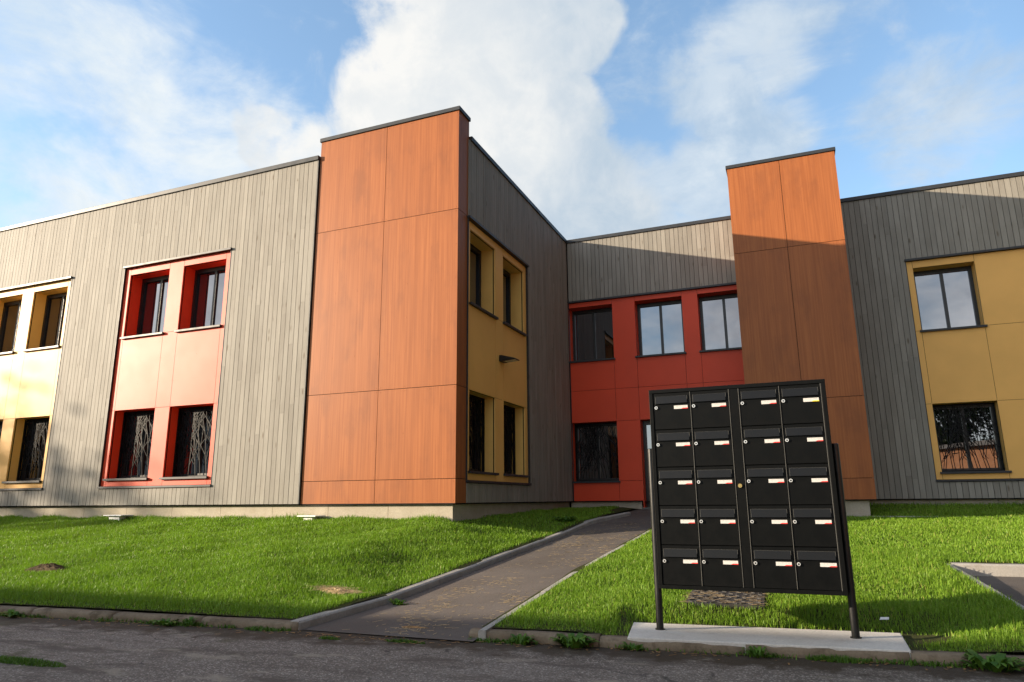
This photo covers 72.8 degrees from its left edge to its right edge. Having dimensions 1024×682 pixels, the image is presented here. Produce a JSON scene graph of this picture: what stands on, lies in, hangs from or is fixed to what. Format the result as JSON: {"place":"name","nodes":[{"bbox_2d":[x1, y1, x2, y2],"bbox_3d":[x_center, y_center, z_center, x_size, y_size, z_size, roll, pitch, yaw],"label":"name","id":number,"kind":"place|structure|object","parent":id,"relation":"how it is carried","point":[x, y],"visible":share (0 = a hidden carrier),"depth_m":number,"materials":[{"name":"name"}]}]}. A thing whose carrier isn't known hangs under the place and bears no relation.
{"place":"outdoors","nodes":[
{"label":"outdoors","id":0,"kind":"place"},
{"bbox_2d":[0,505,618,618],"bbox_3d":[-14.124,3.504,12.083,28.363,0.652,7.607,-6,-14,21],"label":"lawn","id":1,"kind":"structure","parent":0,"point":[371,596],"depth_m":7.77,"materials":[{"name":"plant"}]},
{"bbox_2d":[22,563,64,572],"bbox_3d":[-5.420,2.672,8.156,0.727,0.121,0.330,-6,-14,21],"label":"soil mound","id":2,"kind":"object","parent":1,"relation":"on","point":[49,567],"visible":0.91,"depth_m":8.09,"materials":[{"name":"brown soil"}]},
{"bbox_2d":[103,515,132,520],"bbox_3d":[-7.583,3.408,13.368,0.480,0.117,0.280,-6,-14,21],"label":"inspection cap","id":3,"kind":"object","parent":1,"relation":"on","point":[117,517],"visible":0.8,"depth_m":13.28,"materials":[{"name":"white plastic"}]},
{"bbox_2d":[297,515,325,520],"bbox_3d":[-3.387,3.002,11.711,0.380,0.117,0.280,-6,-14,21],"label":"inspection cap","id":4,"kind":"object","parent":1,"relation":"on","point":[311,517],"visible":0.72,"depth_m":11.63,"materials":[{"name":"white plastic"}]},
{"bbox_2d":[302,584,365,593],"bbox_3d":[-1.673,2.414,6.759,0.832,0.047,0.381,-6,-14,21],"label":"straw","id":5,"kind":"object","parent":1,"relation":"on","point":[339,588],"visible":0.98,"depth_m":6.74,"materials":[{"name":"beige plant"}]},
{"bbox_2d":[315,588,352,595],"bbox_3d":[-1.746,2.445,6.764,0.532,0.073,0.251,-6,-14,21],"label":"bare patch","id":6,"kind":"object","parent":1,"relation":"on","point":[334,591],"visible":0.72,"depth_m":6.73,"materials":[{"name":"soil"}]},
{"bbox_2d":[0,105,1023,520],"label":"apartment building","id":7,"kind":"structure","parent":1,"relation":"on","point":[342,323],"depth_m":13.99,"materials":[{"name":"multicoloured wood"}]},
{"bbox_2d":[0,419,2,438],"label":"window","id":8,"kind":"structure","parent":7,"relation":"in","point":[1,420],"depth_m":15.76,"materials":[{"name":"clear glass"}]},
{"bbox_2d":[0,294,22,354],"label":"window","id":9,"kind":"structure","parent":7,"relation":"in","point":[10,307],"depth_m":16.53,"materials":[{"name":"clear glass"}]},
{"bbox_2d":[2,415,51,482],"bbox_3d":[-10.350,2.361,15.058,1.190,1.416,0.425,-6,-14,21],"label":"window","id":10,"kind":"structure","parent":7,"relation":"in","point":[28,452],"depth_m":15.23,"materials":[{"name":"clear glass"}]},
{"bbox_2d":[22,286,67,351],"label":"window","id":11,"kind":"structure","parent":7,"relation":"in","point":[49,308],"depth_m":15.94,"materials":[{"name":"clear glass"}]},
{"bbox_2d":[102,407,156,480],"bbox_3d":[-7.524,2.083,13.943,1.190,1.416,0.425,-6,-14,21],"label":"window","id":12,"kind":"structure","parent":7,"relation":"in","point":[131,448],"depth_m":14.11,"materials":[{"name":"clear glass"}]},
{"bbox_2d":[120,269,169,339],"bbox_3d":[-7.548,-0.740,14.590,1.190,1.417,0.425,-6,-14,21],"label":"window","id":13,"kind":"structure","parent":7,"relation":"in","point":[148,298],"depth_m":14.82,"materials":[{"name":"clear glass"}]},
{"bbox_2d":[159,403,213,479],"bbox_3d":[-6.126,1.945,13.392,1.190,1.416,0.425,-6,-14,21],"label":"window","id":14,"kind":"structure","parent":7,"relation":"in","point":[189,440],"depth_m":13.55,"materials":[{"name":"clear glass"}]},
{"bbox_2d":[174,259,225,332],"bbox_3d":[-6.149,-0.878,14.038,1.190,1.417,0.425,-6,-14,21],"label":"window","id":15,"kind":"structure","parent":7,"relation":"in","point":[202,303],"depth_m":14.26,"materials":[{"name":"clear glass"}]},
{"bbox_2d":[468,389,498,474],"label":"window","id":16,"kind":"structure","parent":7,"relation":"in","point":[480,406],"depth_m":12.61,"materials":[{"name":"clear glass"}]},
{"bbox_2d":[469,230,498,319],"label":"window","id":17,"kind":"structure","parent":7,"relation":"in","point":[481,255],"depth_m":13.31,"materials":[{"name":"clear glass"}]},
{"bbox_2d":[499,355,519,362],"bbox_3d":[-0.050,0.334,13.169,0.330,0.121,0.220,-6,-14,21],"label":"wall lamp","id":18,"kind":"object","parent":7,"relation":"attached to","point":[504,359],"visible":1,"depth_m":13.10,"materials":[{"name":"black metal"}]},
{"bbox_2d":[503,256,526,336],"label":"window","id":19,"kind":"structure","parent":7,"relation":"in","point":[513,311],"depth_m":14.69,"materials":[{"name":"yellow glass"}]},
{"bbox_2d":[503,400,528,477],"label":"window","id":20,"kind":"structure","parent":7,"relation":"in","point":[513,414],"depth_m":14.00,"materials":[{"name":"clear glass"}]},
{"bbox_2d":[568,304,614,362],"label":"window","id":21,"kind":"structure","parent":7,"relation":"in","point":[591,328],"depth_m":17.51,"materials":[{"name":"clear glass"}]},
{"bbox_2d":[571,421,620,482],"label":"window","id":22,"kind":"structure","parent":7,"relation":"in","point":[595,444],"depth_m":16.82,"materials":[{"name":"black glass"}]},
{"bbox_2d":[640,419,651,508],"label":"entrance door","id":23,"kind":"structure","parent":7,"relation":"in","point":[645,427],"depth_m":16.28,"materials":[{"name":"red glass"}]},
{"bbox_2d":[634,296,686,357],"bbox_3d":[3.571,-0.307,16.712,1.200,1.422,0.440,-6,-14,21],"label":"window","id":24,"kind":"structure","parent":7,"relation":"in","point":[659,328],"depth_m":16.89,"materials":[{"name":"clear glass"}]},
{"bbox_2d":[697,290,741,352],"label":"window","id":25,"kind":"structure","parent":7,"relation":"in","point":[718,315],"depth_m":16.38,"materials":[{"name":"clear glass"}]},
{"bbox_2d":[913,261,987,332],"bbox_3d":[9.103,-0.887,14.544,1.190,1.417,0.430,-6,-14,21],"label":"window","id":26,"kind":"structure","parent":7,"relation":"in","point":[948,298],"depth_m":14.68,"materials":[{"name":"clear glass"}]},
{"bbox_2d":[932,400,1011,473],"bbox_3d":[9.126,1.936,13.898,1.190,1.416,0.430,-6,-14,21],"label":"window","id":27,"kind":"structure","parent":7,"relation":"in","point":[970,440],"depth_m":14.00,"materials":[{"name":"clear glass"}]},
{"bbox_2d":[302,509,650,640],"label":"path","id":28,"kind":"structure","parent":0,"point":[527,564],"depth_m":6.83,"materials":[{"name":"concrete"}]},
{"bbox_2d":[389,598,407,604],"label":"weed","id":29,"kind":"object","parent":28,"relation":"on","point":[396,601],"visible":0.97,"depth_m":6.51,"materials":[{"name":"green plant"}]},
{"bbox_2d":[402,626,426,627],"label":"leaf litter","id":30,"kind":"object","parent":28,"relation":"on","point":[413,627],"visible":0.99,"depth_m":5.47,"materials":[{"name":"brown plant"}]},
{"bbox_2d":[478,530,649,640],"bbox_3d":[1.636,2.840,9.334,0.546,0.696,9.389,-7,-14,25],"label":"path edging","id":31,"kind":"object","parent":28,"relation":"on","point":[482,633],"visible":0.27,"depth_m":5.88,"materials":[{"name":"grey concrete"}]},
{"bbox_2d":[344,519,650,636],"bbox_3d":[0.770,2.795,9.211,1.227,0.628,8.597,-6,-14,21],"label":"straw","id":32,"kind":"object","parent":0,"point":[505,580],"visible":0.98,"depth_m":6.85,"materials":[{"name":"brown plant"}]},
{"bbox_2d":[0,616,1023,681],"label":"road","id":33,"kind":"structure","parent":0,"point":[90,651],"depth_m":4.41,"materials":[{"name":"grey asphalt"}]},
{"bbox_2d":[0,609,19,617],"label":"weed","id":34,"kind":"object","parent":33,"relation":"on","point":[11,613],"visible":1,"depth_m":6.29,"materials":[{"name":"green plant"}]},
{"bbox_2d":[0,655,65,666],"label":"grass tuft","id":35,"kind":"object","parent":33,"relation":"on","point":[32,661],"visible":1,"depth_m":4.46,"materials":[{"name":"green plant"}]},
{"bbox_2d":[0,605,299,630],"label":"kerb","id":36,"kind":"structure","parent":33,"relation":"on","point":[215,621],"depth_m":5.98,"materials":[{"name":"grey concrete"}]},
{"bbox_2d":[149,618,181,625],"bbox_3d":[-2.935,2.356,5.816,0.333,0.049,0.203,-4,-13,15],"label":"weed","id":37,"kind":"object","parent":33,"relation":"on","point":[162,621],"visible":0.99,"depth_m":5.79,"materials":[{"name":"green plant"}]},
{"bbox_2d":[180,616,198,626],"bbox_3d":[-2.681,2.334,5.770,0.146,0.068,0.123,5,-14,-24],"label":"weed","id":38,"kind":"object","parent":33,"relation":"on","point":[186,621],"visible":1,"depth_m":5.76,"materials":[{"name":"green plant"}]},
{"bbox_2d":[244,625,273,630],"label":"grass tuft","id":39,"kind":"object","parent":33,"relation":"on","point":[256,628],"visible":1,"depth_m":5.56,"materials":[{"name":"green plant"}]},
{"bbox_2d":[318,635,339,639],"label":"grass tuft","id":40,"kind":"object","parent":33,"relation":"on","point":[326,637],"visible":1,"depth_m":5.17,"materials":[{"name":"green plant"}]},
{"bbox_2d":[386,638,423,643],"bbox_3d":[-0.775,2.170,5.035,0.350,0.030,0.087,-6,-14,21],"label":"grass tuft","id":41,"kind":"object","parent":33,"relation":"on","point":[401,640],"visible":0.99,"depth_m":5.03,"materials":[{"name":"green plant"}]},
{"bbox_2d":[0,612,985,668],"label":"kerb moss","id":42,"kind":"object","parent":33,"relation":"on","point":[909,662],"visible":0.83,"depth_m":4.70,"materials":[{"name":"green plant"}]},
{"bbox_2d":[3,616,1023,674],"bbox_3d":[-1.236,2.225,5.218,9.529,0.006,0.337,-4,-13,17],"label":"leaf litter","id":43,"kind":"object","parent":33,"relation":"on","point":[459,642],"visible":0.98,"depth_m":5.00,"materials":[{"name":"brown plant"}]},
{"bbox_2d":[508,633,534,644],"bbox_3d":[0.068,2.123,4.944,0.236,0.068,0.167,-6,-14,21],"label":"weed","id":44,"kind":"object","parent":33,"relation":"on","point":[517,639],"visible":1,"depth_m":4.94,"materials":[{"name":"green plant"}]},
{"bbox_2d":[548,632,599,648],"bbox_3d":[0.431,2.082,4.827,0.337,0.089,0.237,-11,-16,38],"label":"weed","id":45,"kind":"object","parent":33,"relation":"on","point":[578,641],"visible":1,"depth_m":4.79,"materials":[{"name":"green plant"}]},
{"bbox_2d":[620,641,645,650],"bbox_3d":[0.823,2.073,4.714,0.170,0.050,0.130,-6,-14,21],"label":"weed","id":46,"kind":"object","parent":33,"relation":"on","point":[628,647],"visible":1,"depth_m":4.71,"materials":[{"name":"green plant"}]},
{"bbox_2d":[468,628,1023,669],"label":"kerb","id":47,"kind":"structure","parent":33,"relation":"on","point":[605,641],"depth_m":4.57,"materials":[{"name":"grey concrete"}]},
{"bbox_2d":[742,646,771,657],"bbox_3d":[1.574,2.009,4.481,0.169,0.059,0.169,1,-13,-8],"label":"weed","id":48,"kind":"object","parent":33,"relation":"on","point":[756,652],"visible":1,"depth_m":4.48,"materials":[{"name":"green plant"}]},
{"bbox_2d":[627,622,911,658],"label":"concrete slab","id":49,"kind":"structure","parent":33,"relation":"on","point":[738,636],"depth_m":4.75,"materials":[{"name":"grey concrete"}]},
{"bbox_2d":[647,379,861,638],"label":"mailbox bank","id":50,"kind":"structure","parent":49,"relation":"on","point":[746,488],"depth_m":4.96,"materials":[{"name":"black metal"}]},
{"bbox_2d":[653,392,691,429],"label":"mailbox door","id":51,"kind":"structure","parent":50,"relation":"in","point":[671,410],"depth_m":5.27,"materials":[{"name":"metal"}]},
{"bbox_2d":[655,429,693,466],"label":"mailbox door","id":52,"kind":"structure","parent":50,"relation":"in","point":[674,448],"depth_m":5.20,"materials":[{"name":"metal"}]},
{"bbox_2d":[657,467,696,504],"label":"mailbox door","id":53,"kind":"structure","parent":50,"relation":"in","point":[676,485],"depth_m":5.14,"materials":[{"name":"metal"}]},
{"bbox_2d":[659,506,698,544],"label":"mailbox door","id":54,"kind":"structure","parent":50,"relation":"in","point":[678,524],"depth_m":5.08,"materials":[{"name":"metal"}]},
{"bbox_2d":[661,545,701,585],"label":"mailbox door","id":55,"kind":"structure","parent":50,"relation":"in","point":[681,564],"depth_m":5.02,"materials":[{"name":"metal"}]},
{"bbox_2d":[690,389,730,427],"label":"mailbox door","id":56,"kind":"structure","parent":50,"relation":"in","point":[709,409],"depth_m":5.16,"materials":[{"name":"metal"}]},
{"bbox_2d":[693,427,733,465],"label":"mailbox door","id":57,"kind":"structure","parent":50,"relation":"in","point":[712,446],"depth_m":5.10,"materials":[{"name":"metal"}]},
{"bbox_2d":[695,466,736,504],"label":"mailbox door","id":58,"kind":"structure","parent":50,"relation":"in","point":[715,485],"depth_m":5.04,"materials":[{"name":"metal"}]},
{"bbox_2d":[698,506,739,545],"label":"mailbox door","id":59,"kind":"structure","parent":50,"relation":"in","point":[718,525],"depth_m":4.98,"materials":[{"name":"metal"}]},
{"bbox_2d":[700,546,742,586],"bbox_3d":[1.484,1.596,4.921,0.272,0.274,0.037,-6,-14,21],"label":"mailbox door","id":60,"kind":"structure","parent":50,"relation":"in","point":[721,565],"depth_m":4.91,"materials":[{"name":"metal"}]},
{"bbox_2d":[739,386,780,425],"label":"mailbox door","id":61,"kind":"structure","parent":50,"relation":"in","point":[760,405],"depth_m":5.04,"materials":[{"name":"metal"}]},
{"bbox_2d":[742,425,784,464],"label":"mailbox door","id":62,"kind":"structure","parent":50,"relation":"in","point":[762,445],"depth_m":4.97,"materials":[{"name":"metal"}]},
{"bbox_2d":[745,465,788,504],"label":"mailbox door","id":63,"kind":"structure","parent":50,"relation":"in","point":[765,484],"depth_m":4.91,"materials":[{"name":"metal"}]},
{"bbox_2d":[748,505,792,545],"bbox_3d":[1.805,1.291,4.856,0.272,0.274,0.037,-6,-14,21],"label":"mailbox door","id":64,"kind":"structure","parent":50,"relation":"in","point":[770,525],"depth_m":4.85,"materials":[{"name":"metal"}]},
{"bbox_2d":[751,546,796,588],"bbox_3d":[1.807,1.564,4.793,0.272,0.274,0.037,-6,-14,21],"label":"mailbox door","id":65,"kind":"structure","parent":50,"relation":"in","point":[773,567],"depth_m":4.79,"materials":[{"name":"metal"}]},
{"bbox_2d":[779,384,823,423],"bbox_3d":[2.058,0.448,4.941,0.272,0.274,0.037,-6,-14,21],"label":"mailbox door","id":66,"kind":"structure","parent":50,"relation":"in","point":[800,404],"depth_m":4.93,"materials":[{"name":"metal"}]},
{"bbox_2d":[783,423,827,463],"bbox_3d":[2.060,0.720,4.878,0.272,0.274,0.037,-6,-14,21],"label":"mailbox door","id":67,"kind":"structure","parent":50,"relation":"in","point":[804,443],"depth_m":4.87,"materials":[{"name":"metal"}]},
{"bbox_2d":[786,464,832,504],"bbox_3d":[2.062,0.993,4.816,0.272,0.274,0.037,-6,-14,21],"label":"mailbox door","id":68,"kind":"structure","parent":50,"relation":"in","point":[807,483],"depth_m":4.81,"materials":[{"name":"metal"}]},
{"bbox_2d":[790,505,836,546],"bbox_3d":[2.065,1.265,4.753,0.272,0.274,0.037,-6,-14,21],"label":"mailbox door","id":69,"kind":"structure","parent":50,"relation":"in","point":[812,525],"depth_m":4.75,"materials":[{"name":"metal"}]},
{"bbox_2d":[794,547,841,590],"bbox_3d":[2.067,1.538,4.691,0.272,0.274,0.037,-6,-14,21],"label":"mailbox door","id":70,"kind":"structure","parent":50,"relation":"in","point":[817,568],"depth_m":4.69,"materials":[{"name":"metal"}]},
{"bbox_2d":[805,654,868,663],"bbox_3d":[2.038,1.979,4.346,0.384,0.050,0.116,-5,-14,18],"label":"grass tuft","id":71,"kind":"object","parent":33,"relation":"on","point":[838,659],"visible":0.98,"depth_m":4.33,"materials":[{"name":"green plant"}]},
{"bbox_2d":[960,649,1023,672],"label":"weed","id":72,"kind":"object","parent":33,"relation":"on","point":[998,662],"visible":1,"depth_m":4.07,"materials":[{"name":"green plant"}]},
{"bbox_2d":[0,563,1023,654],"bbox_3d":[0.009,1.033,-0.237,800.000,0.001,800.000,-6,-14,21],"label":"ground","id":73,"kind":"structure","parent":0,"point":[1015,653],"depth_m":6.81,"materials":[{"name":"soil"}]},
{"bbox_2d":[291,512,630,629],"bbox_3d":[0.244,2.936,9.832,0.239,0.825,9.488,-7,-14,25],"label":"path edging","id":74,"kind":"object","parent":73,"relation":"on","point":[342,612],"visible":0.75,"depth_m":7.36,"materials":[{"name":"grey concrete"}]},
{"bbox_2d":[947,564,1023,609],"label":"path edging","id":75,"kind":"object","parent":73,"relation":"on","point":[984,584],"visible":0.21,"depth_m":5.96,"materials":[{"name":"grey concrete"}]},
{"bbox_2d":[0,0,1023,239],"label":"sky","id":76,"kind":"structure","parent":0,"point":[609,116],"materials":[{"name":"blue"}]},
{"bbox_2d":[456,507,634,538],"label":"lawn","id":77,"kind":"structure","parent":0,"point":[617,510],"depth_m":11.83,"materials":[{"name":"plant"}]},
{"bbox_2d":[552,516,575,522],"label":"weed","id":78,"kind":"object","parent":77,"relation":"on","point":[565,518],"visible":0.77,"depth_m":12.01,"materials":[{"name":"green plant"}]},
{"bbox_2d":[482,499,1023,652],"bbox_3d":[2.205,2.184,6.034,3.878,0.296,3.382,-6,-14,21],"label":"lawn","id":79,"kind":"structure","parent":0,"point":[911,639],"depth_m":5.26,"materials":[{"name":"plant"}]},
{"bbox_2d":[685,590,764,609],"bbox_3d":[1.774,2.148,5.742,0.610,0.109,0.530,-6,-14,21],"label":"drain cover","id":80,"kind":"object","parent":79,"relation":"on","point":[755,596],"visible":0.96,"depth_m":5.66,"materials":[{"name":"gravel"}]},
{"bbox_2d":[683,590,766,605],"bbox_3d":[1.763,2.109,5.751,0.714,0.058,0.659,-6,-14,21],"label":"straw","id":81,"kind":"object","parent":80,"relation":"on","point":[719,596],"visible":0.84,"depth_m":5.71,"materials":[{"name":"beige plant"}]},
{"bbox_2d":[612,505,1023,563],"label":"lawn","id":82,"kind":"structure","parent":0,"point":[988,561],"depth_m":9.07,"materials":[{"name":"plant"}]},
{"bbox_2d":[950,562,1023,576],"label":"path edging","id":83,"kind":"object","parent":82,"relation":"on","point":[993,569],"visible":0.61,"depth_m":6.83,"materials":[{"name":"grey concrete"}]},
{"bbox_2d":[973,576,1023,605],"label":"path","id":84,"kind":"structure","parent":0,"point":[1009,586],"depth_m":6.33,"materials":[{"name":"concrete"}]}
]}

